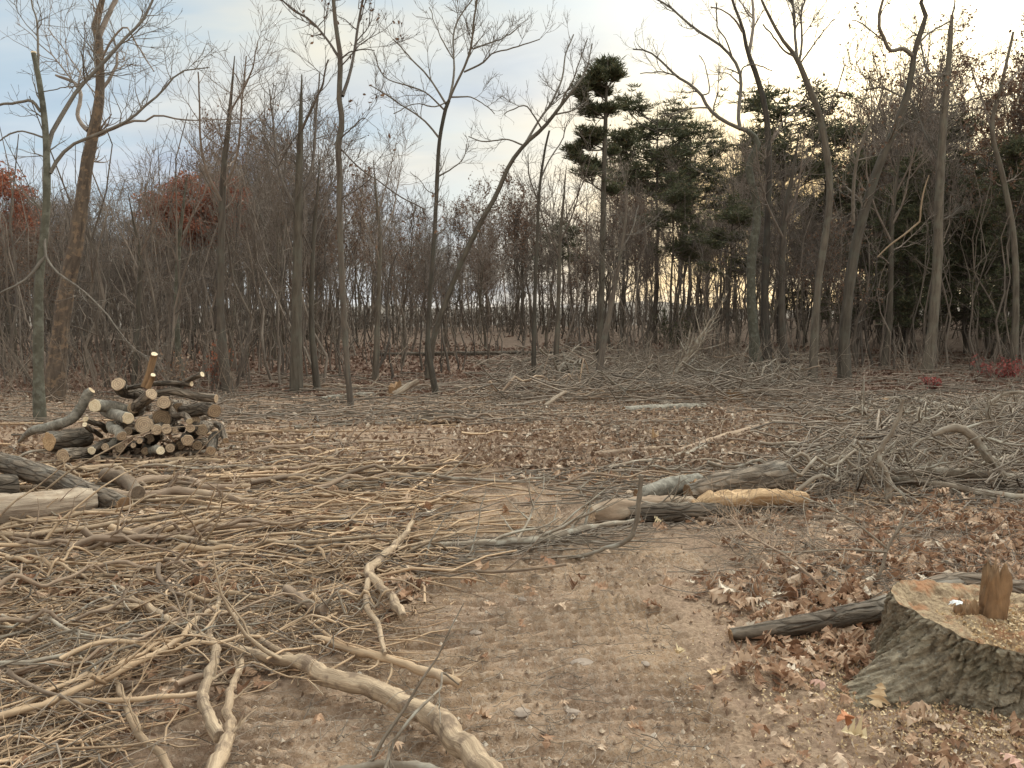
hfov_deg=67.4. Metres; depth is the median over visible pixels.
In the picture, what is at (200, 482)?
fallen branch
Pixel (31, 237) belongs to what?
bare tree
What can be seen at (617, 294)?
bare tree
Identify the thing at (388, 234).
bare tree
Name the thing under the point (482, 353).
log
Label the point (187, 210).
bare tree
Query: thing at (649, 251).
bare tree
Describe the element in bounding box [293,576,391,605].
fallen branch
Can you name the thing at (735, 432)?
log
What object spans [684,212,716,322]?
pine tree
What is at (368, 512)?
fallen branch
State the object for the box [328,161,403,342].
bare tree
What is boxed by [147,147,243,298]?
bare tree
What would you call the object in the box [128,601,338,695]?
fallen branch
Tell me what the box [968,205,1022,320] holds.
pine tree
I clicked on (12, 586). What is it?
fallen branch
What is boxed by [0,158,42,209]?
bare tree
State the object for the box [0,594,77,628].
fallen branch
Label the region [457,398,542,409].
fallen branch
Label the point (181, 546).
fallen branch
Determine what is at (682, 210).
pine tree
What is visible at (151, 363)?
log
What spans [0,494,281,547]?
fallen branch
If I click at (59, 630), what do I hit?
fallen branch
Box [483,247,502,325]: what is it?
bare tree
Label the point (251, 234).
bare tree
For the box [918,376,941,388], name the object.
bramble
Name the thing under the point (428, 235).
bare tree
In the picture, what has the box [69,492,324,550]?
fallen branch
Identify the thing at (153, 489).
fallen branch
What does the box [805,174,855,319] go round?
bare tree
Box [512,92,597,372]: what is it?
bare tree
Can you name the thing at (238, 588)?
fallen branch
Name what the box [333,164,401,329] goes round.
bare tree
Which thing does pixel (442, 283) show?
bare tree
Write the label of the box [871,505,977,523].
fallen branch
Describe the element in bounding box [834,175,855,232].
bare tree
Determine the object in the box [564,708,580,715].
stone
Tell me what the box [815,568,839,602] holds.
fallen branch
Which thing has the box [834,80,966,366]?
bare tree
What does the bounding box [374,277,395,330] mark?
bare tree
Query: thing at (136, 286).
bare tree
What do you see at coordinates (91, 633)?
fallen branch
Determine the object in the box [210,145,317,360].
bare tree
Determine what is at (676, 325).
shrub
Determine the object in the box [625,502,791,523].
log
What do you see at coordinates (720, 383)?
dry twigs
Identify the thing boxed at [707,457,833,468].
fallen branch
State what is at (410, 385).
log
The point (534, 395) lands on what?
fallen branch
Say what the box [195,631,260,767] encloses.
fallen branch
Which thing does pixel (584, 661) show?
stone
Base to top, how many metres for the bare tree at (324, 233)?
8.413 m
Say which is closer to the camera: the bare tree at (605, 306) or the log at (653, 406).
the log at (653, 406)
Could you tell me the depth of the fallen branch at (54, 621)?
3.73 m
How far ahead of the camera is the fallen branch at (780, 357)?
22.21 m
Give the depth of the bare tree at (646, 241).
51.22 m
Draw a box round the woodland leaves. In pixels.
[0,319,1023,406]
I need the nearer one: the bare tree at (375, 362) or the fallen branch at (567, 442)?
the fallen branch at (567, 442)
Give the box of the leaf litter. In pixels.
[0,388,1023,767]
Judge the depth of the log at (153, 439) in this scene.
9.04 m
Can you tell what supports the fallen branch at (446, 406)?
on the ground
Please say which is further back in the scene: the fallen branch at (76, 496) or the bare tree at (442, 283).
the bare tree at (442, 283)
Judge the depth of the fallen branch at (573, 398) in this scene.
15.35 m
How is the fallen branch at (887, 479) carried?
on the ground
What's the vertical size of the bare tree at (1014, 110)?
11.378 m
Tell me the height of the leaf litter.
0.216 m
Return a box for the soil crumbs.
[159,429,736,767]
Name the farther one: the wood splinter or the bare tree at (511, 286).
the bare tree at (511, 286)
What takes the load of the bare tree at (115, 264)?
on the ground
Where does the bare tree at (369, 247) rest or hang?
on the ground
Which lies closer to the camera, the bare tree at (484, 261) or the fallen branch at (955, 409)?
the fallen branch at (955, 409)
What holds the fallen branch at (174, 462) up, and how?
on the ground
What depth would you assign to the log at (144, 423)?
8.70 m
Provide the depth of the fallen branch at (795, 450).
7.73 m
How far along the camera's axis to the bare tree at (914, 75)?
45.45 m
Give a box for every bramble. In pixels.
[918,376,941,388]
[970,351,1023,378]
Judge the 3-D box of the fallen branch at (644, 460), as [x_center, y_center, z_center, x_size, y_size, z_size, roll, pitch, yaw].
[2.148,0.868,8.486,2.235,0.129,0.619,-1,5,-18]
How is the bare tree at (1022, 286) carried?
on the ground
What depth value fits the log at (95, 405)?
8.91 m
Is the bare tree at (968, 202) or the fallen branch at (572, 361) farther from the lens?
the bare tree at (968, 202)
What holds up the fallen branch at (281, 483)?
on the ground
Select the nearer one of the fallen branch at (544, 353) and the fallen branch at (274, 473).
the fallen branch at (274, 473)
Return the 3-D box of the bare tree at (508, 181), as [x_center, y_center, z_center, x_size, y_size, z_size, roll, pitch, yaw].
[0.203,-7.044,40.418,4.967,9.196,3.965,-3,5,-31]
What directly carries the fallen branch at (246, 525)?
on the ground
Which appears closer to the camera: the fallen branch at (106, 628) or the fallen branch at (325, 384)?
the fallen branch at (106, 628)
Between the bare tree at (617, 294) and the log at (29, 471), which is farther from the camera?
the bare tree at (617, 294)
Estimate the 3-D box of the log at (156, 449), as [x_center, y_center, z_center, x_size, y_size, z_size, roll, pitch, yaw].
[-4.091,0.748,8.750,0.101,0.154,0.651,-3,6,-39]
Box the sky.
[0,0,1023,308]
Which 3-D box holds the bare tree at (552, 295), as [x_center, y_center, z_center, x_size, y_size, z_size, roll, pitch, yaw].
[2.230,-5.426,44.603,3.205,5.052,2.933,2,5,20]
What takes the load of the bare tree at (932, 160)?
on the ground
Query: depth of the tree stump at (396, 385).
16.88 m
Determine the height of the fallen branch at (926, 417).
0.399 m
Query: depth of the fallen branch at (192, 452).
8.96 m
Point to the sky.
(224, 20)
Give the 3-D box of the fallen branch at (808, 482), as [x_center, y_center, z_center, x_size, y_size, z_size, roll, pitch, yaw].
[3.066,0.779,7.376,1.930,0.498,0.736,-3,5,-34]
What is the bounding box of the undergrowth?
[0,85,1023,390]
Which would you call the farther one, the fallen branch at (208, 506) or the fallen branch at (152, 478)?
the fallen branch at (152, 478)
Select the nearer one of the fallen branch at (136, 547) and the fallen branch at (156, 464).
the fallen branch at (136, 547)
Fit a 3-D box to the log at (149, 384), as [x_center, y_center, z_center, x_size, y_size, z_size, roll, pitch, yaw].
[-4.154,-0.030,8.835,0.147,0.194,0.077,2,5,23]
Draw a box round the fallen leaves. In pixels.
[0,435,1023,767]
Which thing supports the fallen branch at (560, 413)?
on the ground
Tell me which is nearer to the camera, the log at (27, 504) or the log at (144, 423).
the log at (27, 504)
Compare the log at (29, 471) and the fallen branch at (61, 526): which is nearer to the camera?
the fallen branch at (61, 526)
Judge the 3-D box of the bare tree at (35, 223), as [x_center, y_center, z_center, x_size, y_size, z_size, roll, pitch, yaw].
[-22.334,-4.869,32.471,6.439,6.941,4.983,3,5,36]
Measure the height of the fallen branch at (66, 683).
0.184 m
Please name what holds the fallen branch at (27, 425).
on the ground
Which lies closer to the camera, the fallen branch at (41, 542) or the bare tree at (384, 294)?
the fallen branch at (41, 542)
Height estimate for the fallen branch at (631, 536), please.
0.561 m
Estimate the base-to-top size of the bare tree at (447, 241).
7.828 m
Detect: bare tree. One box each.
[0,0,250,421]
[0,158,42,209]
[0,161,62,335]
[0,206,55,355]
[0,215,85,325]
[0,233,50,370]
[1,0,291,402]
[1,199,60,284]
[3,183,70,333]
[27,219,129,330]
[28,184,106,348]
[29,193,98,269]
[29,207,64,339]
[29,218,146,362]
[47,233,89,312]
[48,238,105,373]
[49,189,112,333]
[50,181,90,330]
[50,235,131,319]
[56,233,115,328]
[72,272,109,365]
[74,108,211,384]
[74,177,149,312]
[99,222,147,322]
[100,218,174,337]
[100,283,153,328]
[101,240,124,307]
[103,212,188,339]
[104,165,251,344]
[109,114,247,387]
[110,255,146,328]
[112,242,151,315]
[114,236,213,351]
[142,0,297,393]
[143,182,212,329]
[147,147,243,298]
[163,151,275,366]
[166,237,226,359]
[172,273,209,350]
[179,105,254,304]
[183,246,209,329]
[193,132,295,334]
[193,157,327,334]
[207,175,286,374]
[208,142,274,327]
[210,102,310,343]
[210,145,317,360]
[226,21,374,392]
[227,121,291,324]
[233,129,295,339]
[239,110,352,354]
[248,93,366,388]
[260,218,337,334]
[262,164,334,325]
[271,0,479,407]
[272,162,336,339]
[272,175,351,333]
[278,106,362,324]
[279,205,362,346]
[287,211,347,317]
[307,198,350,307]
[315,228,359,339]
[327,92,440,380]
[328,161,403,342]
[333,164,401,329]
[333,173,376,326]
[343,170,422,344]
[346,192,393,327]
[360,0,562,394]
[373,201,429,317]
[373,273,397,324]
[374,190,411,323]
[374,246,420,307]
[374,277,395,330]
[381,257,408,334]
[382,231,484,350]
[383,208,448,363]
[384,242,436,338]
[389,225,459,364]
[394,186,462,309]
[403,188,453,322]
[411,201,470,321]
[419,243,496,343]
[425,9,597,378]
[426,229,450,315]
[427,191,499,331]
[449,211,524,348]
[451,207,475,322]
[452,171,516,334]
[452,246,501,330]
[458,230,498,328]
[464,194,485,298]
[468,161,552,332]
[482,186,546,335]
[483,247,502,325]
[494,119,608,368]
[499,245,529,325]
[499,276,514,312]
[501,275,520,322]
[506,194,584,350]
[508,183,549,296]
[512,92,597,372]
[518,209,588,333]
[532,248,574,331]
[546,248,609,341]
[556,180,671,346]
[556,269,593,330]
[563,201,608,325]
[563,222,591,313]
[564,124,669,334]
[574,179,675,386]
[574,211,615,332]
[578,147,654,347]
[582,158,644,323]
[585,195,640,331]
[586,234,637,324]
[589,149,643,328]
[595,171,653,333]
[605,175,684,346]
[606,236,645,321]
[613,0,772,374]
[625,197,680,345]
[627,245,672,331]
[628,155,676,324]
[630,168,662,315]
[633,212,666,315]
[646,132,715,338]
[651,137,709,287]
[651,218,680,313]
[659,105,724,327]
[670,179,728,332]
[677,191,725,351]
[680,187,818,326]
[688,59,851,352]
[693,135,731,298]
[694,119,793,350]
[697,197,750,316]
[698,0,820,372]
[699,88,873,368]
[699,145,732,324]
[711,185,748,306]
[717,132,787,247]
[722,189,813,322]
[722,224,792,305]
[745,179,788,344]
[748,211,779,292]
[761,0,886,381]
[769,215,816,338]
[771,168,847,342]
[772,158,840,351]
[773,190,804,330]
[786,219,821,327]
[787,198,890,351]
[788,209,882,356]
[793,185,847,328]
[797,163,863,335]
[802,15,1020,324]
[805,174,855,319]
[810,168,858,321]
[811,69,905,264]
[831,0,978,380]
[831,149,897,338]
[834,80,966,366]
[834,93,931,342]
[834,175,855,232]
[846,31,961,264]
[849,20,995,348]
[855,135,953,337]
[857,114,889,320]
[858,0,985,293]
[860,37,1004,309]
[881,19,1016,172]
[884,78,984,330]
[885,0,1020,373]
[888,34,1001,239]
[893,43,1023,319]
[909,96,1009,332]
[929,68,1014,315]
[931,29,1023,357]
[948,72,1009,323]
[948,128,1000,328]
[951,11,1023,370]
[955,23,1023,308]
[957,26,1023,319]
[974,186,1023,348]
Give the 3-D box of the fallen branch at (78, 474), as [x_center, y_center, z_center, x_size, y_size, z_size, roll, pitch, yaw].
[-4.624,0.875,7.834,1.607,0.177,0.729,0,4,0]
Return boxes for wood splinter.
[313,612,337,624]
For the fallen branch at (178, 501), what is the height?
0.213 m
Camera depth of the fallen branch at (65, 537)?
5.21 m
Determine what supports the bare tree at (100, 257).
on the ground
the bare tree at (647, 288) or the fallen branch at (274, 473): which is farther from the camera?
the bare tree at (647, 288)
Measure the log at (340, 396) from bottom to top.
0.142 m
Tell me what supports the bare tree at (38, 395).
on the ground
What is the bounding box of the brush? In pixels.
[0,316,1023,407]
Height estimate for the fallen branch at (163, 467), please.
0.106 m
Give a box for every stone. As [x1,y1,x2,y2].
[469,630,481,634]
[514,707,530,716]
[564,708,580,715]
[570,658,592,665]
[641,661,649,665]
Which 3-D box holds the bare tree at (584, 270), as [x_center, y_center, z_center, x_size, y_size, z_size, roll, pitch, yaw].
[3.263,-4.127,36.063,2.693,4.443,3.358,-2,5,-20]
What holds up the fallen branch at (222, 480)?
on the ground
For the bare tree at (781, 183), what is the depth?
26.76 m
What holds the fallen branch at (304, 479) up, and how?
on the ground
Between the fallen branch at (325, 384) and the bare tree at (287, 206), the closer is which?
the fallen branch at (325, 384)
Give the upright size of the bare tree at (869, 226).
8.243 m
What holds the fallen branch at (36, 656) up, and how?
on the ground
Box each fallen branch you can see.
[0,455,228,542]
[0,463,243,548]
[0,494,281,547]
[0,499,170,551]
[0,507,105,563]
[0,516,117,531]
[0,531,210,574]
[0,543,245,638]
[0,550,151,631]
[0,554,53,572]
[0,557,104,601]
[0,560,122,575]
[0,563,37,593]
[0,572,215,719]
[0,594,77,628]
[0,595,97,627]
[0,600,258,680]
[0,617,205,668]
[0,629,179,720]
[0,636,197,734]
[0,637,95,659]
[0,644,122,661]
[0,666,96,721]
[1,493,161,525]
[2,598,118,613]
[2,619,194,682]
[4,538,503,767]
[5,501,131,581]
[6,497,180,553]
[8,622,191,653]
[9,527,202,554]
[11,518,55,531]
[13,468,323,529]
[13,592,318,673]
[15,469,306,547]
[19,449,56,456]
[20,436,137,491]
[21,558,136,593]
[24,418,127,437]
[36,541,134,577]
[37,639,264,702]
[43,425,257,508]
[46,565,321,638]
[54,456,266,472]
[56,464,100,477]
[56,630,115,704]
[59,459,166,470]
[59,575,348,678]
[60,479,92,516]
[62,451,257,472]
[64,545,332,622]
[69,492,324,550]
[70,461,275,487]
[75,565,136,625]
[76,549,150,570]
[76,680,137,696]
[78,593,359,675]
[80,519,181,547]
[82,502,320,538]
[87,581,252,684]
[87,620,226,634]
[91,511,251,577]
[93,471,196,489]
[94,641,172,767]
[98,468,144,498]
[101,474,172,487]
[104,490,397,552]
[107,510,215,532]
[108,463,280,505]
[113,459,187,476]
[115,540,153,551]
[124,480,168,490]
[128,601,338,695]
[129,463,202,468]
[134,440,345,472]
[136,453,262,490]
[139,476,273,492]
[152,534,317,558]
[153,486,324,550]
[156,561,197,650]
[161,461,227,477]
[161,505,519,541]
[162,589,243,743]
[163,464,241,492]
[163,516,347,564]
[163,573,280,635]
[167,446,242,464]
[170,442,234,455]
[174,645,310,687]
[176,479,313,513]
[179,514,353,529]
[180,480,242,509]
[186,576,309,603]
[188,576,345,640]
[190,405,341,462]
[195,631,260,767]
[200,471,250,481]
[205,501,314,517]
[210,508,574,599]
[211,415,315,438]
[213,540,386,584]
[231,407,368,439]
[235,564,268,601]
[239,452,309,479]
[250,402,437,453]
[250,436,519,484]
[251,402,400,416]
[256,472,484,526]
[260,457,375,470]
[270,456,380,485]
[277,461,316,484]
[279,564,491,688]
[282,438,443,469]
[282,470,443,494]
[287,523,420,590]
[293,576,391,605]
[293,581,382,614]
[294,389,432,428]
[300,451,739,567]
[301,463,612,581]
[303,383,385,387]
[307,480,383,490]
[308,484,532,530]
[308,504,371,526]
[312,463,518,490]
[319,440,584,486]
[322,544,408,567]
[337,336,441,389]
[337,603,537,767]
[340,376,443,398]
[360,520,469,654]
[363,449,430,462]
[366,663,458,767]
[376,395,550,409]
[391,393,462,415]
[396,411,449,425]
[404,388,515,412]
[435,393,568,426]
[443,384,554,394]
[454,375,537,392]
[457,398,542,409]
[464,408,602,416]
[488,348,588,393]
[491,375,575,401]
[521,407,588,412]
[527,353,617,374]
[528,351,583,387]
[539,337,628,359]
[542,438,603,445]
[544,470,713,486]
[552,348,587,378]
[552,475,643,559]
[556,365,637,397]
[560,384,669,402]
[566,338,681,366]
[569,474,663,484]
[573,409,649,418]
[574,369,694,393]
[579,421,664,427]
[579,467,687,488]
[587,350,683,392]
[596,371,698,404]
[608,457,778,467]
[612,364,707,398]
[612,433,715,464]
[625,459,715,474]
[625,476,697,506]
[648,359,723,376]
[663,349,725,362]
[665,417,703,425]
[670,282,727,376]
[682,344,817,381]
[684,365,763,382]
[688,429,1008,584]
[693,495,912,532]
[695,326,805,364]
[696,470,827,591]
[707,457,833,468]
[714,325,831,364]
[727,431,773,439]
[730,345,852,359]
[734,372,803,389]
[739,358,836,387]
[745,359,806,380]
[750,423,817,431]
[760,422,891,451]
[774,404,878,419]
[780,422,857,468]
[785,444,940,459]
[786,416,940,484]
[787,435,951,466]
[793,447,915,491]
[794,439,875,490]
[799,480,863,485]
[803,383,932,422]
[806,403,904,434]
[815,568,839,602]
[816,410,958,445]
[822,399,917,504]
[825,443,917,469]
[833,390,928,420]
[835,472,1023,499]
[837,402,961,429]
[843,507,922,516]
[848,432,1004,475]
[850,397,913,413]
[855,445,1023,481]
[859,367,870,419]
[860,413,1017,465]
[861,409,987,434]
[865,504,956,536]
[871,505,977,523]
[876,391,1013,419]
[884,455,1015,459]
[889,396,981,429]
[890,403,1013,417]
[899,401,1023,416]
[905,391,992,415]
[907,396,926,423]
[917,387,978,436]
[930,412,1023,492]
[938,440,1021,470]
[941,548,985,565]
[943,435,1023,459]
[948,392,1022,411]
[955,389,1021,413]
[956,449,1023,463]
[962,446,1023,465]
[970,366,1023,437]
[971,451,1019,456]
[988,374,1022,404]
[998,396,1023,425]
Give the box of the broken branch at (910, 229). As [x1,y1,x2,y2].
[877,175,928,256]
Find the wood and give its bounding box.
[0,56,1008,334]
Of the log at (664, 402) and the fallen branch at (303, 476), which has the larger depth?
the log at (664, 402)
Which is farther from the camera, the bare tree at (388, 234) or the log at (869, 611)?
the bare tree at (388, 234)
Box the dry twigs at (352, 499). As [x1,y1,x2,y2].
[0,395,1023,767]
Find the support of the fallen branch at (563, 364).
on the ground
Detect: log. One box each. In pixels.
[0,452,131,511]
[0,474,19,493]
[0,487,97,524]
[18,388,94,442]
[20,485,42,490]
[42,428,93,451]
[56,447,111,462]
[82,416,107,432]
[82,422,102,437]
[87,437,113,454]
[88,399,144,415]
[94,452,127,463]
[99,409,133,423]
[101,437,122,450]
[105,421,126,440]
[106,420,134,429]
[111,378,143,401]
[115,441,136,453]
[124,427,140,435]
[127,380,192,389]
[127,403,151,413]
[130,442,141,447]
[131,389,156,417]
[135,415,154,432]
[137,436,147,443]
[141,352,157,387]
[141,444,155,454]
[143,443,164,454]
[145,373,155,388]
[145,433,163,444]
[151,422,164,434]
[152,408,180,424]
[156,387,217,402]
[156,396,176,409]
[161,420,178,434]
[165,442,178,452]
[168,406,192,423]
[172,424,185,433]
[173,399,189,411]
[174,372,203,387]
[174,402,220,417]
[176,440,184,449]
[180,431,198,445]
[186,421,200,432]
[191,415,207,423]
[192,438,207,449]
[195,420,213,434]
[205,431,219,454]
[213,421,228,442]
[320,392,373,400]
[380,351,565,355]
[392,379,419,397]
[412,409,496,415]
[422,418,459,424]
[545,391,566,405]
[571,394,608,402]
[586,445,681,455]
[586,495,695,523]
[621,403,706,413]
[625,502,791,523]
[633,473,702,495]
[658,401,672,403]
[675,422,768,451]
[683,459,796,498]
[693,488,809,507]
[728,578,966,640]
[746,401,832,410]
[789,352,917,357]
[919,572,1023,593]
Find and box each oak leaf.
[675,643,684,653]
[809,679,825,689]
[836,709,856,725]
[841,713,866,738]
[867,683,890,706]
[948,600,962,604]
[1000,752,1023,767]
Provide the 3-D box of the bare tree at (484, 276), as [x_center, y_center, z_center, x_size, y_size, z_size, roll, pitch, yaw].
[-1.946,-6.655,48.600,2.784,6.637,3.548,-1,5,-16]
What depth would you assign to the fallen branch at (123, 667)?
3.17 m
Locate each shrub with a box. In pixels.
[160,341,193,386]
[198,339,238,389]
[560,326,594,356]
[652,306,703,349]
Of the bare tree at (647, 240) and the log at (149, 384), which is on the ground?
the bare tree at (647, 240)
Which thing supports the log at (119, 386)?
on the log at (148, 407)
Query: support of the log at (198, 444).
on the ground
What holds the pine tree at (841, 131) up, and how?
on the ground
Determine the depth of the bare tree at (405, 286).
35.41 m
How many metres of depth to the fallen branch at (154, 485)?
7.01 m
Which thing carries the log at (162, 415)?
on the log at (157, 426)
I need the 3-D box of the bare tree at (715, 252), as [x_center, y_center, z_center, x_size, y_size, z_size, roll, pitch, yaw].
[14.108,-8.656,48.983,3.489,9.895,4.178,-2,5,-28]
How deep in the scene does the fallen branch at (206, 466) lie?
8.14 m
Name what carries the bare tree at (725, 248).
on the ground
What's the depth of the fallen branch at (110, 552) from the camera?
4.89 m
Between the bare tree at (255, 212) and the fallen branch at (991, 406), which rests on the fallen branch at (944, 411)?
the fallen branch at (991, 406)
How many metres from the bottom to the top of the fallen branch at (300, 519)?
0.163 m
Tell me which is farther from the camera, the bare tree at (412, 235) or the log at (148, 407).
the bare tree at (412, 235)
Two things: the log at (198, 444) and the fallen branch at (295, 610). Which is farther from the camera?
the log at (198, 444)
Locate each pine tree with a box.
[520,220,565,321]
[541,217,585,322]
[559,53,630,364]
[598,83,737,343]
[632,167,709,349]
[634,107,739,335]
[663,188,706,339]
[684,190,773,360]
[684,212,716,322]
[719,71,868,343]
[723,147,804,337]
[772,103,872,302]
[785,216,828,324]
[811,149,910,342]
[854,147,958,357]
[882,193,958,329]
[888,105,991,332]
[896,163,976,329]
[918,175,1011,353]
[953,131,1023,359]
[955,129,1020,338]
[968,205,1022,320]
[988,222,1021,305]
[1007,229,1023,321]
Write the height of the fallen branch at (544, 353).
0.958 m
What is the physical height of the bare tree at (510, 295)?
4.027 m
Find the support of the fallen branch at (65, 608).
on the ground
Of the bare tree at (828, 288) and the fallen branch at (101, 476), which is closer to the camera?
the fallen branch at (101, 476)
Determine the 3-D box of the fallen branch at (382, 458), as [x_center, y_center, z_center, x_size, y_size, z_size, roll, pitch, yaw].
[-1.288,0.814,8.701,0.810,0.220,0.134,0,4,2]
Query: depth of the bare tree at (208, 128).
44.43 m
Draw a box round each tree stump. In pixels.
[386,381,403,395]
[651,427,658,443]
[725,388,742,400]
[832,551,1023,721]
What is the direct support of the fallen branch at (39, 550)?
on the ground
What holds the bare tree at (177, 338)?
on the ground
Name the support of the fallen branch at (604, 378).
on the ground
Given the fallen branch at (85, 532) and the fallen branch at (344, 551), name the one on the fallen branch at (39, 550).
the fallen branch at (85, 532)
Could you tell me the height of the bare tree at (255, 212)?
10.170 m
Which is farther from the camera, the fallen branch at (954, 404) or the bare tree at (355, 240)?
the bare tree at (355, 240)
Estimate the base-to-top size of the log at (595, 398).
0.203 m
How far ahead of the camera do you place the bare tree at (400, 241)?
25.29 m
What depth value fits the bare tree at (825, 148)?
19.02 m
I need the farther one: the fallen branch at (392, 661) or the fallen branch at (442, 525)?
the fallen branch at (442, 525)
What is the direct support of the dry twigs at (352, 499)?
on the ground
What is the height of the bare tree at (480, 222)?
10.631 m
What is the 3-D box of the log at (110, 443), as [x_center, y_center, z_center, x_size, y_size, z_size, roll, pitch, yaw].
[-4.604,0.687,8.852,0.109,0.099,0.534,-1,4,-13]
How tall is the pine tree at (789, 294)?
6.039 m
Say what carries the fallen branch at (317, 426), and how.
on the ground
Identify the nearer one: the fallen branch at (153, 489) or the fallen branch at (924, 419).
the fallen branch at (153, 489)
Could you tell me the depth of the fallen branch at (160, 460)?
8.45 m
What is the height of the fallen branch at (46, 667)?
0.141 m
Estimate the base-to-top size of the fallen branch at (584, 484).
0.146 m
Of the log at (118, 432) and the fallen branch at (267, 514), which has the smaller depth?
the fallen branch at (267, 514)
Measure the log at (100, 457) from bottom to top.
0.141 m
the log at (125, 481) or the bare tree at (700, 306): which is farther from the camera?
the bare tree at (700, 306)
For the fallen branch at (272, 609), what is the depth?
4.14 m
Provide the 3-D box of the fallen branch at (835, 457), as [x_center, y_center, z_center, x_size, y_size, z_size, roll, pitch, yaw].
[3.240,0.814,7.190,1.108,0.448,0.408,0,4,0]
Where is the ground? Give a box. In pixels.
[0,318,1023,767]
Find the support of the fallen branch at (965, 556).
on the ground
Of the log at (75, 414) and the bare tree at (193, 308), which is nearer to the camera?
the log at (75, 414)
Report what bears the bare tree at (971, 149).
on the ground
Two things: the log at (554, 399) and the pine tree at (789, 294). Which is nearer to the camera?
the log at (554, 399)
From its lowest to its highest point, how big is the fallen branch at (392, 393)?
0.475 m
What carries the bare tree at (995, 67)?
on the ground
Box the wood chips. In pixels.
[614,593,1023,767]
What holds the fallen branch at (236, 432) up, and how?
on the ground
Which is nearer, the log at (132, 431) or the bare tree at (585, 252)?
the log at (132, 431)
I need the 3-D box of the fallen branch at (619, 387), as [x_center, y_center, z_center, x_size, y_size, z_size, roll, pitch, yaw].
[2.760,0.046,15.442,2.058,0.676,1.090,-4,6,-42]
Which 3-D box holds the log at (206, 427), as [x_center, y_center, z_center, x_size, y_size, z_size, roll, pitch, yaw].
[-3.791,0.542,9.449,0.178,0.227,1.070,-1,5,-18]
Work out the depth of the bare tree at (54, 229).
28.32 m
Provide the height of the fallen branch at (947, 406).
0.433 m
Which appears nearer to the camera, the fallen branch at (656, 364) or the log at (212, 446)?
the log at (212, 446)
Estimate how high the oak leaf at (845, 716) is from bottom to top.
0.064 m
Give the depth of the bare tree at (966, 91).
47.14 m
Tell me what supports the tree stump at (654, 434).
on the ground
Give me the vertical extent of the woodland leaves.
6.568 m
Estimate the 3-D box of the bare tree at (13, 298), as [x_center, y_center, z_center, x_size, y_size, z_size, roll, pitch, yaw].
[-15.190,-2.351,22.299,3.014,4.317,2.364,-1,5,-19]
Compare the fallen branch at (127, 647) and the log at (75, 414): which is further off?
the log at (75, 414)
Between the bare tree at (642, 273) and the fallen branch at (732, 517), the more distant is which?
the bare tree at (642, 273)
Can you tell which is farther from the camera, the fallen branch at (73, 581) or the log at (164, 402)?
the log at (164, 402)
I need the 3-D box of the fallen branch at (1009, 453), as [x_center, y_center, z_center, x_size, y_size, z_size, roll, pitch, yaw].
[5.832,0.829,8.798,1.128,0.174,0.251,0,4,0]
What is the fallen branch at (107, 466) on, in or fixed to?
on the ground
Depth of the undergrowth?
23.77 m
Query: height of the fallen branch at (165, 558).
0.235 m
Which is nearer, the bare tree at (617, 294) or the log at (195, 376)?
the log at (195, 376)
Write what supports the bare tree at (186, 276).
on the ground
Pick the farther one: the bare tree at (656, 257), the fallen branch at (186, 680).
the bare tree at (656, 257)
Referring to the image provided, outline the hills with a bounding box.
[4,301,1008,327]
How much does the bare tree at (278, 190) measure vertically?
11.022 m
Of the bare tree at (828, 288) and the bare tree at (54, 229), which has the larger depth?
the bare tree at (828, 288)
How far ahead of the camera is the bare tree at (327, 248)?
31.37 m
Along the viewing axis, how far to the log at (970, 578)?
4.36 m
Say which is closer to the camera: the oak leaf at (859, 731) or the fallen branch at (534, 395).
the oak leaf at (859, 731)
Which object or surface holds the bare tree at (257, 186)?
on the ground
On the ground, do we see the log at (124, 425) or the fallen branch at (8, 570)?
the fallen branch at (8, 570)
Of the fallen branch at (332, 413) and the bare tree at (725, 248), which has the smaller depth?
the fallen branch at (332, 413)
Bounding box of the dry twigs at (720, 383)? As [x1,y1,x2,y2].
[0,341,1023,767]
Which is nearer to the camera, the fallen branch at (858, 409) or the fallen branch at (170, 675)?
the fallen branch at (170, 675)
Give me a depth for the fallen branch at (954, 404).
11.78 m
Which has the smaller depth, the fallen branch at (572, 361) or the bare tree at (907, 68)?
the fallen branch at (572, 361)
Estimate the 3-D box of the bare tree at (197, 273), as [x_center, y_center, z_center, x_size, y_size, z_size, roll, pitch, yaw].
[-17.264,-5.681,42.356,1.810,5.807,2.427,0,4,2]
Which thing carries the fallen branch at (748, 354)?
on the ground
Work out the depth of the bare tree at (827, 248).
37.34 m
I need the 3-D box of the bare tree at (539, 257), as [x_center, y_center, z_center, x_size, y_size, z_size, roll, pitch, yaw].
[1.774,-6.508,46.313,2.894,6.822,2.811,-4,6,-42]
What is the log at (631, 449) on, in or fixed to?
on the ground
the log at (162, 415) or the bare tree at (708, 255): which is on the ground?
the bare tree at (708, 255)
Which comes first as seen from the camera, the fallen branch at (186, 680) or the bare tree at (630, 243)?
the fallen branch at (186, 680)
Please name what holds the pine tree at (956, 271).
on the ground
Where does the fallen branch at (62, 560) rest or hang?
on the fallen leaves
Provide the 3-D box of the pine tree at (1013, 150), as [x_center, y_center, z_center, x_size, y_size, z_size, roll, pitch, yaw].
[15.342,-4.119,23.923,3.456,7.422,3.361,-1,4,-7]
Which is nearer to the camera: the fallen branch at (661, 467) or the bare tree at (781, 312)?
the fallen branch at (661, 467)

